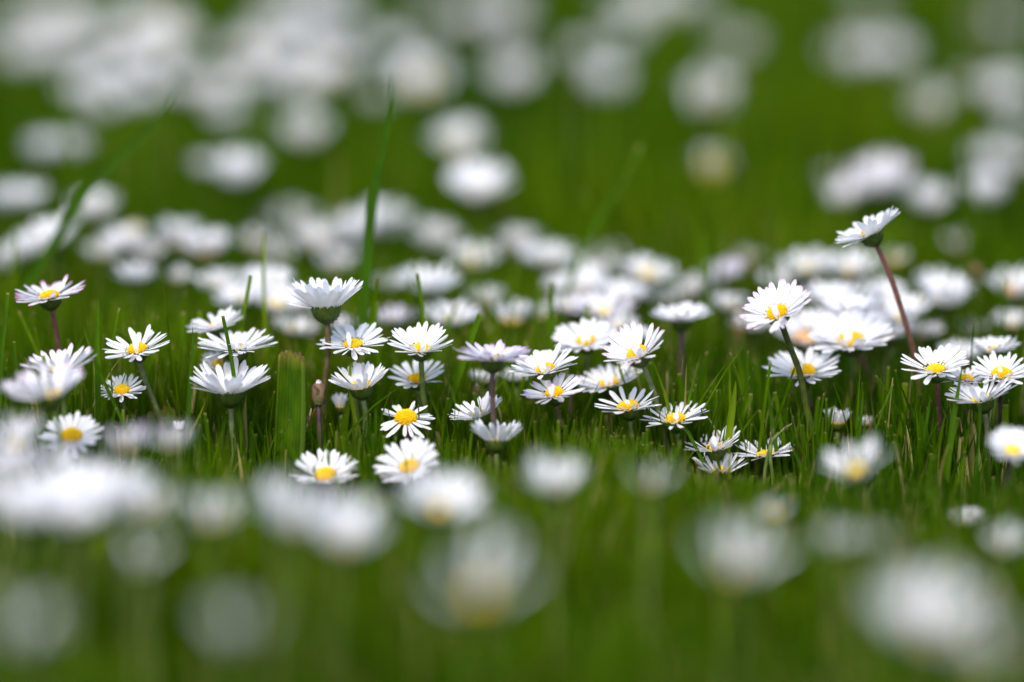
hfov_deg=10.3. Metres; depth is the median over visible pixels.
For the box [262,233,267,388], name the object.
grass shoot
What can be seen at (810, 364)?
daisy
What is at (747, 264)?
daisy
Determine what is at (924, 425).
grass shoot
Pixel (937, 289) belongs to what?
daisy
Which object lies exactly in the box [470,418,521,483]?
daisy
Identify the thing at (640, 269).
daisy
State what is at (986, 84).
daisy
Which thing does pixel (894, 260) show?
daisy
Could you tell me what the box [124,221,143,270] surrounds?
daisy
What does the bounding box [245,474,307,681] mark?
daisy
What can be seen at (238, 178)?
daisy
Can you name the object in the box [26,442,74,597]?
daisy
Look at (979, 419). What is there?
grass shoot
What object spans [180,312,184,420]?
grass shoot
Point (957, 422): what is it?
grass shoot
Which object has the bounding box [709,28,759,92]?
daisy
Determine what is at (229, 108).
daisy
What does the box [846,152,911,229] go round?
daisy
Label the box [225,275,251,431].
grass shoot
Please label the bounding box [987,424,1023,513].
daisy
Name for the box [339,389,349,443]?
grass shoot
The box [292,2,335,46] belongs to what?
daisy
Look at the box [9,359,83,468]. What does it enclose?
daisy
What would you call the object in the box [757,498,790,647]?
daisy
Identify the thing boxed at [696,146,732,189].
daisy
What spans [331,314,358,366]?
daisy
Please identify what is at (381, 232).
daisy
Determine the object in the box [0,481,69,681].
daisy
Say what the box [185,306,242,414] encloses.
daisy
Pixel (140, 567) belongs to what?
daisy
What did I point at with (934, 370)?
daisy
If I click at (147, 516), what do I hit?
daisy
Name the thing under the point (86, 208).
daisy
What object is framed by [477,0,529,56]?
daisy
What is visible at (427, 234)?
daisy
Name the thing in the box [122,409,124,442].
grass shoot
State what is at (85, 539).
daisy
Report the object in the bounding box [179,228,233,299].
daisy
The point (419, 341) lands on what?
daisy
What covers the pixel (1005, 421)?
grass shoot
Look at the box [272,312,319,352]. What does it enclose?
daisy
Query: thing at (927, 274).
daisy
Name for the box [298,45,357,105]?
daisy
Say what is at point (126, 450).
daisy
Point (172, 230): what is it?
daisy
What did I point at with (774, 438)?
grass
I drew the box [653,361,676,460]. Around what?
grass shoot
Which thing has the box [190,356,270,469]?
daisy
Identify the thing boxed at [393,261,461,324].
daisy
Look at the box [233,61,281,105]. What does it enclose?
daisy
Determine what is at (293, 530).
daisy
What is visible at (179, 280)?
daisy
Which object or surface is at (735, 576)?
daisy
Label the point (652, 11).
daisy
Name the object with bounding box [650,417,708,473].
grass shoot
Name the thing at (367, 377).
daisy
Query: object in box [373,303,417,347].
daisy
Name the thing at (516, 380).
daisy
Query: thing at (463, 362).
grass shoot
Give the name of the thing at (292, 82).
daisy
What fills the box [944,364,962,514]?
grass shoot
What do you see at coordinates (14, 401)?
daisy
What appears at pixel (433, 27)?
daisy
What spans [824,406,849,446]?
daisy
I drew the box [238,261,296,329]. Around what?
daisy
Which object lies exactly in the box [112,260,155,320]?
daisy
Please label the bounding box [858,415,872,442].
daisy
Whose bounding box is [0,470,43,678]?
daisy
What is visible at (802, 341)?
daisy
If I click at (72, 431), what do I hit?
daisy
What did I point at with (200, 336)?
grass shoot
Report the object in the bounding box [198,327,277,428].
daisy
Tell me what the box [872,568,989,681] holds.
daisy
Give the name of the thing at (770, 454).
grass
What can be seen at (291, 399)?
broad leaf
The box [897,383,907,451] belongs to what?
grass shoot
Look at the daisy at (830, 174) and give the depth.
1.94 m
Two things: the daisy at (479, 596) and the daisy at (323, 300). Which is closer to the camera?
the daisy at (479, 596)
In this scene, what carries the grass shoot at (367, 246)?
on the ground at (524, 654)
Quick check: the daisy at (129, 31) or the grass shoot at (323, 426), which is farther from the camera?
the daisy at (129, 31)
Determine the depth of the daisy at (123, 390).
1.67 m
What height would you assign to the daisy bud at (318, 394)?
0.040 m
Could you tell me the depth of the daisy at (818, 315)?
1.75 m
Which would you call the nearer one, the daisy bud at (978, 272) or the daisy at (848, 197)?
the daisy bud at (978, 272)
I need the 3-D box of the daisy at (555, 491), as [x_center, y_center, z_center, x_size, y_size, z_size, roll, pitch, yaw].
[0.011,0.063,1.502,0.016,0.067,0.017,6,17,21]
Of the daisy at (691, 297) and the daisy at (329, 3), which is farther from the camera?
the daisy at (329, 3)
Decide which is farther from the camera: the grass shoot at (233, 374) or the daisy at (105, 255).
the daisy at (105, 255)
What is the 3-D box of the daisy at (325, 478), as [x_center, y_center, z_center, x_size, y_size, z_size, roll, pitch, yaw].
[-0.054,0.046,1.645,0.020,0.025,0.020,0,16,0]
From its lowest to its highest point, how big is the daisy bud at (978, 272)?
0.045 m
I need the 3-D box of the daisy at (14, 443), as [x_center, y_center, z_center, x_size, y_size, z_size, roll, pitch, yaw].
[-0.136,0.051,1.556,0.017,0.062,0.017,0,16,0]
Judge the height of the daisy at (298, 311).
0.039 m
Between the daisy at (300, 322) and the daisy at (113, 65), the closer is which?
the daisy at (300, 322)
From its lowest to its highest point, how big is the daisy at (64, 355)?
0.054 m
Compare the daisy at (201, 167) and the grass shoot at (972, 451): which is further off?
the daisy at (201, 167)
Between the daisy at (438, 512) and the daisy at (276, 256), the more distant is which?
the daisy at (276, 256)
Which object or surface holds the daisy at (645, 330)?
on the ground at (524, 654)
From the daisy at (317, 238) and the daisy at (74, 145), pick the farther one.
the daisy at (74, 145)
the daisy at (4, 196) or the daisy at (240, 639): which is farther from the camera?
the daisy at (4, 196)
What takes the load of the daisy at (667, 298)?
on the ground at (524, 654)
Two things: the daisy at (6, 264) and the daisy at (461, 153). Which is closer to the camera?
the daisy at (6, 264)
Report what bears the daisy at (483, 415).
on the ground at (524, 654)
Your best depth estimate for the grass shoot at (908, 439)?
1.67 m
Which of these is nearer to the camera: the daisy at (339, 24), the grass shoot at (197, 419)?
the grass shoot at (197, 419)
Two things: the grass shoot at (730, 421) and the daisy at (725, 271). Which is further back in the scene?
the daisy at (725, 271)
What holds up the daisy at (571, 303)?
on the ground at (524, 654)
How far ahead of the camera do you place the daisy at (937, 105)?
2.04 m
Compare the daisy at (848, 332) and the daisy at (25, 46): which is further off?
the daisy at (25, 46)
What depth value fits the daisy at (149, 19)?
2.18 m
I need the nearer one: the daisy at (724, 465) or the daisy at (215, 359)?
the daisy at (724, 465)
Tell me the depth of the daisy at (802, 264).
1.80 m
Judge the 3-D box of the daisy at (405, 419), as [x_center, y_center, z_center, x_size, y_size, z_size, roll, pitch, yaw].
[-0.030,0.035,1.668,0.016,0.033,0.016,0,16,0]
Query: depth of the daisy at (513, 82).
2.10 m
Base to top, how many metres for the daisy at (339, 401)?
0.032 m
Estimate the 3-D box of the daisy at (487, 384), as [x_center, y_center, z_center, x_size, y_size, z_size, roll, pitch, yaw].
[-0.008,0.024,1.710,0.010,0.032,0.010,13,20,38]
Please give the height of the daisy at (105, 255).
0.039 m
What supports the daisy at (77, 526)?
on the ground at (524, 654)
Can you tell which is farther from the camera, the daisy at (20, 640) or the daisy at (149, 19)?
the daisy at (149, 19)
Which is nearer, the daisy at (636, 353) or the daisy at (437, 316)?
the daisy at (636, 353)
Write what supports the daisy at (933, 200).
on the ground at (524, 654)
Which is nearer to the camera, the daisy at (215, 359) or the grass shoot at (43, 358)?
the grass shoot at (43, 358)
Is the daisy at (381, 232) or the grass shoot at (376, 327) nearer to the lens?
the grass shoot at (376, 327)
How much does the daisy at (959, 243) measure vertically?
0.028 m
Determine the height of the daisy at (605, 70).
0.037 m
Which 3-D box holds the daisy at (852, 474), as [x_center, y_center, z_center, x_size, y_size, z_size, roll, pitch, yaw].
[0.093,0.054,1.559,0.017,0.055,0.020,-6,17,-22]
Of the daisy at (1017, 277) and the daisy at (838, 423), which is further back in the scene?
the daisy at (1017, 277)
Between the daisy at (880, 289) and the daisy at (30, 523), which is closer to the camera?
the daisy at (30, 523)
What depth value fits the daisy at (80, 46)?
2.16 m
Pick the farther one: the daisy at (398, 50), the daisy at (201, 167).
the daisy at (398, 50)
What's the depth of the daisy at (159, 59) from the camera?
2.13 m
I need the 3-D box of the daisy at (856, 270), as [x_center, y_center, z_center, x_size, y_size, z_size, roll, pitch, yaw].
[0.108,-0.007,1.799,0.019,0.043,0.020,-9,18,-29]
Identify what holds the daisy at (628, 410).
on the ground at (524, 654)
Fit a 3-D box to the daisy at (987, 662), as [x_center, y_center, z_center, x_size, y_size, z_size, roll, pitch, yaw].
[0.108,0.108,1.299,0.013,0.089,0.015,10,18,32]
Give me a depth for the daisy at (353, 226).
1.87 m
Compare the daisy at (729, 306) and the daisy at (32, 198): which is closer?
the daisy at (729, 306)
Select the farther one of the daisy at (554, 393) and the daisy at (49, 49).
the daisy at (49, 49)
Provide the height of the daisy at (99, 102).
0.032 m
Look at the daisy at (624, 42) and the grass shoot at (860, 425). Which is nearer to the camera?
the grass shoot at (860, 425)
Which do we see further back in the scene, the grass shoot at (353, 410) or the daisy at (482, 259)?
the daisy at (482, 259)
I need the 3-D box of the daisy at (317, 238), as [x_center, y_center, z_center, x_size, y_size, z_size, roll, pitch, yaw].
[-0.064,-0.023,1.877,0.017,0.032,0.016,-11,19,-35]
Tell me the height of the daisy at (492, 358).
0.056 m
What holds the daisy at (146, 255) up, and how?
on the ground at (524, 654)
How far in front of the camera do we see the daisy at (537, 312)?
1.77 m
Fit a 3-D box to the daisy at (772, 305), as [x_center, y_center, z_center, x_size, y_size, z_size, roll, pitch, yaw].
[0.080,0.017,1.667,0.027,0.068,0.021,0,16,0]
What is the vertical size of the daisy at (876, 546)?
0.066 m
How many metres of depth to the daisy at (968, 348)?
1.74 m
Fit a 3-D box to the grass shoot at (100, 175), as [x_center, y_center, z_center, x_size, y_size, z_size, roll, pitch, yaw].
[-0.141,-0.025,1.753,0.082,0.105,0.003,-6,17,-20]
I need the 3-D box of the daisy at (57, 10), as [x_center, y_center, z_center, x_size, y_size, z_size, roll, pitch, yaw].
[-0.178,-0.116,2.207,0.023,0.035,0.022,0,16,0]
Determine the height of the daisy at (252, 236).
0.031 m
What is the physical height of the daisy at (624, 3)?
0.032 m
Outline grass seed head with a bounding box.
[306,407,314,430]
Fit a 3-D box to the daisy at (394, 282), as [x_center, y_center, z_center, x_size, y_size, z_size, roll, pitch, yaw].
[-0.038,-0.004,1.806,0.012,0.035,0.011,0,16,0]
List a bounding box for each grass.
[763,423,791,480]
[769,428,774,487]
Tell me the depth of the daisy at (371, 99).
2.08 m
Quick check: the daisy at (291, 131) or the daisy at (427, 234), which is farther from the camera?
the daisy at (291, 131)
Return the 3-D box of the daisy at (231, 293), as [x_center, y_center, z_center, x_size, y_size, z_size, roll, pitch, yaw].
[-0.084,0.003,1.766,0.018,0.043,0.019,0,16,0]
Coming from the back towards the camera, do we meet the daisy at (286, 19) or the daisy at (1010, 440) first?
the daisy at (286, 19)
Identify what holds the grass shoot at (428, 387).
on the ground at (524, 654)
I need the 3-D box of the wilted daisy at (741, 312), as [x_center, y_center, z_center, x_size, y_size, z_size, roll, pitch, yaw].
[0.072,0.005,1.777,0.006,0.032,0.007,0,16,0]
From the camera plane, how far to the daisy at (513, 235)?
1.86 m
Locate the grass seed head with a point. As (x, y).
(310, 416)
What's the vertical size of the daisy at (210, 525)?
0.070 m
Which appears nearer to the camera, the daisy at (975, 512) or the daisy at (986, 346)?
the daisy at (975, 512)
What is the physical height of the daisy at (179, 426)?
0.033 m
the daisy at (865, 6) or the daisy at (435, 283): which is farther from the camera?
the daisy at (865, 6)
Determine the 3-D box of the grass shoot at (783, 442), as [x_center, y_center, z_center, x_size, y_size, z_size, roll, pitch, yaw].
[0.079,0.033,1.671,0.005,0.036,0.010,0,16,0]
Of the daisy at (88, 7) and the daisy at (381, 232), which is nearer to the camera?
the daisy at (381, 232)
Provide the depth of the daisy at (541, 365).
1.67 m
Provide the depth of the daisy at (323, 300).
1.67 m
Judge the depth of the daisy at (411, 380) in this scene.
1.68 m
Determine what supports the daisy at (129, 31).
on the ground at (524, 654)
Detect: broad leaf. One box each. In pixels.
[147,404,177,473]
[273,349,308,489]
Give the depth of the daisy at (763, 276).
1.79 m
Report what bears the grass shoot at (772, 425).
on the ground at (524, 654)
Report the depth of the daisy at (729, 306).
1.77 m
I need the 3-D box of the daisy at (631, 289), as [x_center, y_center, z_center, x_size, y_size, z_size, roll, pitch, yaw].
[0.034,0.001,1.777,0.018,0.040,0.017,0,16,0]
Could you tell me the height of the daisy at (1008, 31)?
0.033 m
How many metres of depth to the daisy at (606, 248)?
1.88 m
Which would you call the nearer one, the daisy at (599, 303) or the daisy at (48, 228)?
the daisy at (599, 303)
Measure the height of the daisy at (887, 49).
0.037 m
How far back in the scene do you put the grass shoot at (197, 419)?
1.67 m
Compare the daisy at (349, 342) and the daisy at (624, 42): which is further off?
the daisy at (624, 42)
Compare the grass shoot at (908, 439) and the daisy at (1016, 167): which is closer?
the grass shoot at (908, 439)
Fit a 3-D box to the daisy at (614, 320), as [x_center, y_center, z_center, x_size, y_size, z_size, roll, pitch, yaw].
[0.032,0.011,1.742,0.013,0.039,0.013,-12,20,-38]
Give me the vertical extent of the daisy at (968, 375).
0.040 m
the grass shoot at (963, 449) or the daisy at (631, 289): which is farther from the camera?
the daisy at (631, 289)
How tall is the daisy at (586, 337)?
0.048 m
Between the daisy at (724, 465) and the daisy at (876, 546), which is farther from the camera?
the daisy at (724, 465)
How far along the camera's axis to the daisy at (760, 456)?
1.67 m
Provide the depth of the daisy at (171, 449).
1.53 m
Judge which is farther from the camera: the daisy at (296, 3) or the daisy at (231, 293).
the daisy at (296, 3)
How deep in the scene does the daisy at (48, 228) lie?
1.81 m
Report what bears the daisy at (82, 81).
on the ground at (524, 654)
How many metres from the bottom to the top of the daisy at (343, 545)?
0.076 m
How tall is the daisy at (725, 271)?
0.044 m
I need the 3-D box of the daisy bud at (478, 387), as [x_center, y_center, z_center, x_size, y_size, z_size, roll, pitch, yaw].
[-0.011,0.028,1.695,0.004,0.032,0.006,0,16,0]
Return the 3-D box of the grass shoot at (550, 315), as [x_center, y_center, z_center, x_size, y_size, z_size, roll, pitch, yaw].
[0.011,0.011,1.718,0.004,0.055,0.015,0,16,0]
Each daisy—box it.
[0,12,35,45]
[0,38,44,79]
[0,183,25,246]
[0,236,31,276]
[0,254,17,290]
[0,378,37,489]
[0,412,42,576]
[0,442,44,625]
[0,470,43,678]
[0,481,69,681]
[0,595,62,681]
[7,181,45,254]
[8,211,78,312]
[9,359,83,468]
[14,465,98,672]
[15,274,85,353]
[20,343,96,461]
[24,31,72,70]
[24,132,61,191]
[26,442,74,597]
[29,0,78,38]
[38,411,103,464]
[38,490,114,667]
[52,456,120,659]
[54,132,89,179]
[58,26,111,65]
[60,72,108,113]
[67,0,107,34]
[68,189,117,237]
[70,465,152,673]
[81,237,122,314]
[85,92,122,136]
[88,53,137,101]
[96,224,144,296]
[96,422,151,577]
[101,18,150,57]
[101,373,145,425]
[104,324,169,441]
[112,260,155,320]
[112,485,176,681]
[113,537,170,681]
[114,75,162,128]
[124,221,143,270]
[129,0,180,70]
[129,41,177,80]
[129,238,167,308]
[143,423,193,567]
[149,219,202,273]
[154,26,199,72]
[164,71,205,118]
[164,264,193,318]
[173,421,184,482]
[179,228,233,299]
[180,490,238,681]
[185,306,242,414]
[189,154,219,222]
[190,70,241,121]
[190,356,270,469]
[194,267,240,309]
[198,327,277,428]
[200,351,229,424]
[205,601,271,681]
[207,97,247,147]
[210,147,266,271]
[211,278,269,331]
[220,37,270,95]
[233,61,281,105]
[237,227,274,268]
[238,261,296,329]
[243,279,301,348]
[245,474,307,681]
[246,7,296,84]
[252,485,336,681]
[261,37,312,79]
[262,200,316,260]
[265,240,298,269]
[269,0,318,43]
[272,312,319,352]
[277,109,332,157]
[278,69,325,119]
[279,298,310,356]
[284,277,362,442]
[290,220,343,273]
[291,448,358,501]
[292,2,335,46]
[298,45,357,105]
[307,494,390,681]
[314,0,341,48]
[317,248,355,278]
[317,322,389,442]
[322,208,383,275]
[325,7,370,49]
[328,361,388,448]
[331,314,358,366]
[331,392,349,456]
[358,82,394,123]
[362,199,414,255]
[366,33,411,79]
[372,272,403,299]
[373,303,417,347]
[374,435,439,497]
[380,401,435,441]
[387,321,452,442]
[388,360,443,434]
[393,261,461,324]
[396,51,449,120]
[397,464,487,640]
[405,218,462,265]
[412,7,451,56]
[424,117,486,169]
[424,298,482,359]
[429,526,535,681]
[445,156,514,238]
[447,240,501,286]
[448,392,502,457]
[449,1,488,46]
[454,340,530,467]
[463,284,507,326]
[469,369,498,396]
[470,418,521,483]
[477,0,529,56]
[484,53,535,111]
[490,298,532,338]
[494,226,542,286]
[499,368,527,401]
[509,342,577,433]
[517,240,577,293]
[520,372,584,465]
[522,453,588,681]
[529,302,556,338]
[541,272,585,319]
[546,292,585,326]
[551,317,616,405]
[555,265,607,311]
[557,254,615,286]
[564,38,601,89]
[568,288,636,362]
[575,361,642,434]
[580,59,629,106]
[585,244,633,275]
[594,277,647,317]
[594,386,661,464]
[596,311,639,364]
[601,18,645,67]
[602,0,630,25]
[602,321,669,454]
[619,253,677,328]
[625,0,686,18]
[625,322,659,390]
[626,464,676,658]
[640,401,709,462]
[643,284,688,339]
[649,302,712,397]
[666,273,714,321]
[676,0,709,22]
[682,68,735,125]
[684,426,739,465]
[692,452,746,481]
[694,255,748,317]
[694,519,792,681]
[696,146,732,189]
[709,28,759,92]
[711,292,748,350]
[727,311,768,356]
[733,435,791,480]
[734,248,766,302]
[734,308,746,337]
[739,278,813,440]
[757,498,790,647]
[758,270,799,289]
[762,347,853,440]
[774,247,840,311]
[774,308,834,360]
[795,307,839,365]
[802,278,856,343]
[806,308,895,420]
[818,166,843,212]
[818,293,881,386]
[819,435,890,562]
[821,247,883,293]
[821,521,861,681]
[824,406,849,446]
[825,37,875,73]
[825,174,868,226]
[835,206,923,411]
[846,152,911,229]
[853,277,910,358]
[854,0,882,20]
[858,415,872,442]
[861,310,890,378]
[862,526,894,681]
[868,293,932,370]
[870,33,915,82]
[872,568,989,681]
[877,311,916,376]
[883,248,908,280]
[900,319,944,373]
[900,343,968,453]
[904,84,950,134]
[905,180,950,257]
[909,271,976,360]
[912,266,954,321]
[938,337,981,372]
[941,367,984,426]
[944,231,970,270]
[944,375,1017,460]
[947,505,987,530]
[950,618,1013,681]
[951,70,983,115]
[954,318,991,365]
[962,169,1007,233]
[964,139,1007,173]
[969,335,1019,430]
[971,351,1023,476]
[975,7,1022,50]
[976,67,1023,135]
[985,265,1023,312]
[985,520,1023,653]
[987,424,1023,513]
[992,308,1023,352]
[994,113,1023,185]
[1000,148,1023,222]
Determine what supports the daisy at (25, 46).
on the ground at (524, 654)
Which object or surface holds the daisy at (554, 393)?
on the ground at (524, 654)
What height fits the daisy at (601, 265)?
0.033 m
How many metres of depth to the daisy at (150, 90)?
2.08 m
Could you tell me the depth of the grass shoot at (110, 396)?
1.66 m
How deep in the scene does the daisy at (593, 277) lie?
1.79 m
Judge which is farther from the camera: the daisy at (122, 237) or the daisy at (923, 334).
the daisy at (122, 237)
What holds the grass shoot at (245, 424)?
on the ground at (524, 654)
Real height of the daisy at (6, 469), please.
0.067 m
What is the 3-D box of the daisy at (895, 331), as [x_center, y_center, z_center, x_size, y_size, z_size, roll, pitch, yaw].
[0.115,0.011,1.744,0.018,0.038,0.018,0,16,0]
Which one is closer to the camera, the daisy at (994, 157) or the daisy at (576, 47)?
the daisy at (994, 157)
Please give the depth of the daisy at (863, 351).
1.75 m
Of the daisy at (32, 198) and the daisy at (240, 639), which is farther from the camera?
the daisy at (32, 198)
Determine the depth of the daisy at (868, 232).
1.68 m
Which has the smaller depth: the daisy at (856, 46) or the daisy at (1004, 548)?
the daisy at (1004, 548)
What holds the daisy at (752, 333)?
on the ground at (524, 654)
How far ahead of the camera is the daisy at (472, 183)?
1.88 m
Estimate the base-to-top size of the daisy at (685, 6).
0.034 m
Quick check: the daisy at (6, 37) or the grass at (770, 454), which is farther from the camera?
the daisy at (6, 37)
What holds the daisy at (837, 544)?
on the ground at (524, 654)
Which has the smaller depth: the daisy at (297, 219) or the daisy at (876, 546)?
the daisy at (876, 546)
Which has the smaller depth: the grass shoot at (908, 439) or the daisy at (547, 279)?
the grass shoot at (908, 439)
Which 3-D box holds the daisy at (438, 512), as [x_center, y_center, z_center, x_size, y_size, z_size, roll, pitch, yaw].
[-0.018,0.065,1.501,0.024,0.063,0.025,0,16,0]
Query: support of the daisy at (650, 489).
on the ground at (524, 654)
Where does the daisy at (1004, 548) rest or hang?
on the ground at (524, 654)
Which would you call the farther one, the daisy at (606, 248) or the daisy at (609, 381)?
the daisy at (606, 248)
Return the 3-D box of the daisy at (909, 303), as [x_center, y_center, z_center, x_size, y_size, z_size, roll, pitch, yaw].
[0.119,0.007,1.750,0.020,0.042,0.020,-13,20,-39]
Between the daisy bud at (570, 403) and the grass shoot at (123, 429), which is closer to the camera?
the grass shoot at (123, 429)
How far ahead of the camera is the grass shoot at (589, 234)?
1.77 m
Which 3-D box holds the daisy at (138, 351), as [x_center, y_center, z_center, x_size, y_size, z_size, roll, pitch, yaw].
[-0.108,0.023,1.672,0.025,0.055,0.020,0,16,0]
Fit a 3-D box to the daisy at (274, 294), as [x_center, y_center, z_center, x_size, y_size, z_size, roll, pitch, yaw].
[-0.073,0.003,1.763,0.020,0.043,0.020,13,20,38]
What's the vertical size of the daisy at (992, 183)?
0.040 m
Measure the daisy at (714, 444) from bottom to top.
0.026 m
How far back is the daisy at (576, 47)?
2.13 m
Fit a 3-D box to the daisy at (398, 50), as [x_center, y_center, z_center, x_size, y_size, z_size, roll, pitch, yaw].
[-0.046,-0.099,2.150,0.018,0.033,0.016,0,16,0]
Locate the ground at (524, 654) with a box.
[4,6,1022,681]
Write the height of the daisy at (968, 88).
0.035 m
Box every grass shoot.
[0,85,177,329]
[0,293,8,416]
[12,341,30,480]
[41,355,67,468]
[83,326,144,466]
[95,299,100,453]
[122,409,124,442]
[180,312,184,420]
[184,392,209,450]
[185,326,193,458]
[198,311,202,403]
[221,315,247,467]
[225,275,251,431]
[243,375,247,452]
[249,399,255,459]
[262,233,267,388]
[315,409,327,457]
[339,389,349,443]
[348,360,364,446]
[358,71,392,406]
[374,302,381,419]
[416,273,432,425]
[433,313,482,447]
[546,282,554,350]
[552,145,641,335]
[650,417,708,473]
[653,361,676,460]
[696,215,713,341]
[722,381,736,461]
[768,386,782,481]
[773,392,787,480]
[856,390,863,450]
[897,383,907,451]
[906,428,912,474]
[919,393,930,461]
[941,417,959,483]
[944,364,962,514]
[953,416,972,486]
[968,409,974,484]
[974,380,982,471]
[999,404,1009,471]
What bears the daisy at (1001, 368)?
on the ground at (524, 654)
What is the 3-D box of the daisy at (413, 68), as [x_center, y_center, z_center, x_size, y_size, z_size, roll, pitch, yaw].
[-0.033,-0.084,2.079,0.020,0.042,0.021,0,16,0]
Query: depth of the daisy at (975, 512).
1.61 m
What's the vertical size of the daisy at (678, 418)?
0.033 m
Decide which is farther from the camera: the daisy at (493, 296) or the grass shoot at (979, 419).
the daisy at (493, 296)
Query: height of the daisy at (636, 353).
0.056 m
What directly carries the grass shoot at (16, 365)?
on the ground at (524, 654)
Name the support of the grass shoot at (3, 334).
on the ground at (524, 654)
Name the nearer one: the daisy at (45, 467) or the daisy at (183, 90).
the daisy at (45, 467)
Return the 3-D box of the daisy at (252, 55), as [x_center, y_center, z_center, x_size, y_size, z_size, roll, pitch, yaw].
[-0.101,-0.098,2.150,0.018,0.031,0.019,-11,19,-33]
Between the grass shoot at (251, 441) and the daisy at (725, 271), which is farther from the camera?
the daisy at (725, 271)
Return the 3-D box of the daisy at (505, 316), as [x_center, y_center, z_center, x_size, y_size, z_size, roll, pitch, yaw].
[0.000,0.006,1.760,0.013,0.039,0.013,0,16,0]
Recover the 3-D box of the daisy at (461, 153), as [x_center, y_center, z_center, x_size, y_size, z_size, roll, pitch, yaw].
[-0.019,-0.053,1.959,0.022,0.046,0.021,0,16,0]
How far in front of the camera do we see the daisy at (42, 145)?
1.96 m
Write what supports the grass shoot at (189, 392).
on the ground at (524, 654)
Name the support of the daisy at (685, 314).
on the ground at (524, 654)
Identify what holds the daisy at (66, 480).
on the ground at (524, 654)
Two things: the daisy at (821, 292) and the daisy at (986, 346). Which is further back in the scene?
the daisy at (821, 292)
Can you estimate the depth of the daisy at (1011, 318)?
1.76 m
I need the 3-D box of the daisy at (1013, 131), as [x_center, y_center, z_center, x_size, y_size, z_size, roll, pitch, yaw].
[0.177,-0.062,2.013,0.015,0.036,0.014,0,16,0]
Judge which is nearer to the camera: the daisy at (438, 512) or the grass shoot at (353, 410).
the daisy at (438, 512)
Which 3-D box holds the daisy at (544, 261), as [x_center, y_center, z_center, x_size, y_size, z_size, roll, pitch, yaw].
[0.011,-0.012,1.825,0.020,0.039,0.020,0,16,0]
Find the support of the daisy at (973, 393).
on the ground at (524, 654)
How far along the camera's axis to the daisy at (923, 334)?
1.76 m
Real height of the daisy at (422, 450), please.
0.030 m
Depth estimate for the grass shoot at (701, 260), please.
1.79 m
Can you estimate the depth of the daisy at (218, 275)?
1.79 m
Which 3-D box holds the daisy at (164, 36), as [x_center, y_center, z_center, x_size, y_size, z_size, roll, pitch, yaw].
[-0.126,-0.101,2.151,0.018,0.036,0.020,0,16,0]
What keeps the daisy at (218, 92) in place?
on the ground at (524, 654)
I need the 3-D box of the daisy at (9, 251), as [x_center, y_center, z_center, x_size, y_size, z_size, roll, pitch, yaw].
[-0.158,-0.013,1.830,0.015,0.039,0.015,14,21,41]
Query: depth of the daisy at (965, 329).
1.77 m
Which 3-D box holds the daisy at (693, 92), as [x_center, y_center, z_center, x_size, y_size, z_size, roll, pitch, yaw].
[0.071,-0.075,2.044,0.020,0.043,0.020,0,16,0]
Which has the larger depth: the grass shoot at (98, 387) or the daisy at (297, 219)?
the daisy at (297, 219)
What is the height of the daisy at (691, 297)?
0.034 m
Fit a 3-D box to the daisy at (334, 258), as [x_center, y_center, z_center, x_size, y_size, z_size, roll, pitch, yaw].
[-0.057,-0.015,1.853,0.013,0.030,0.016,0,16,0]
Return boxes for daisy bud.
[310,379,326,455]
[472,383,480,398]
[565,375,573,419]
[968,264,981,326]
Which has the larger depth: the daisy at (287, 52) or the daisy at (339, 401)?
the daisy at (287, 52)
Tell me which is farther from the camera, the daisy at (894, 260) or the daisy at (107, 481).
the daisy at (894, 260)
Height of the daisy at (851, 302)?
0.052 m
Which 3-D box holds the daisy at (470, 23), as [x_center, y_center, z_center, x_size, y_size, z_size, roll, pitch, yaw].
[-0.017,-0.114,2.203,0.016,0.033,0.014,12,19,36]
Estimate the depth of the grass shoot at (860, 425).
1.67 m
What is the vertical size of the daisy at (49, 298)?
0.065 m

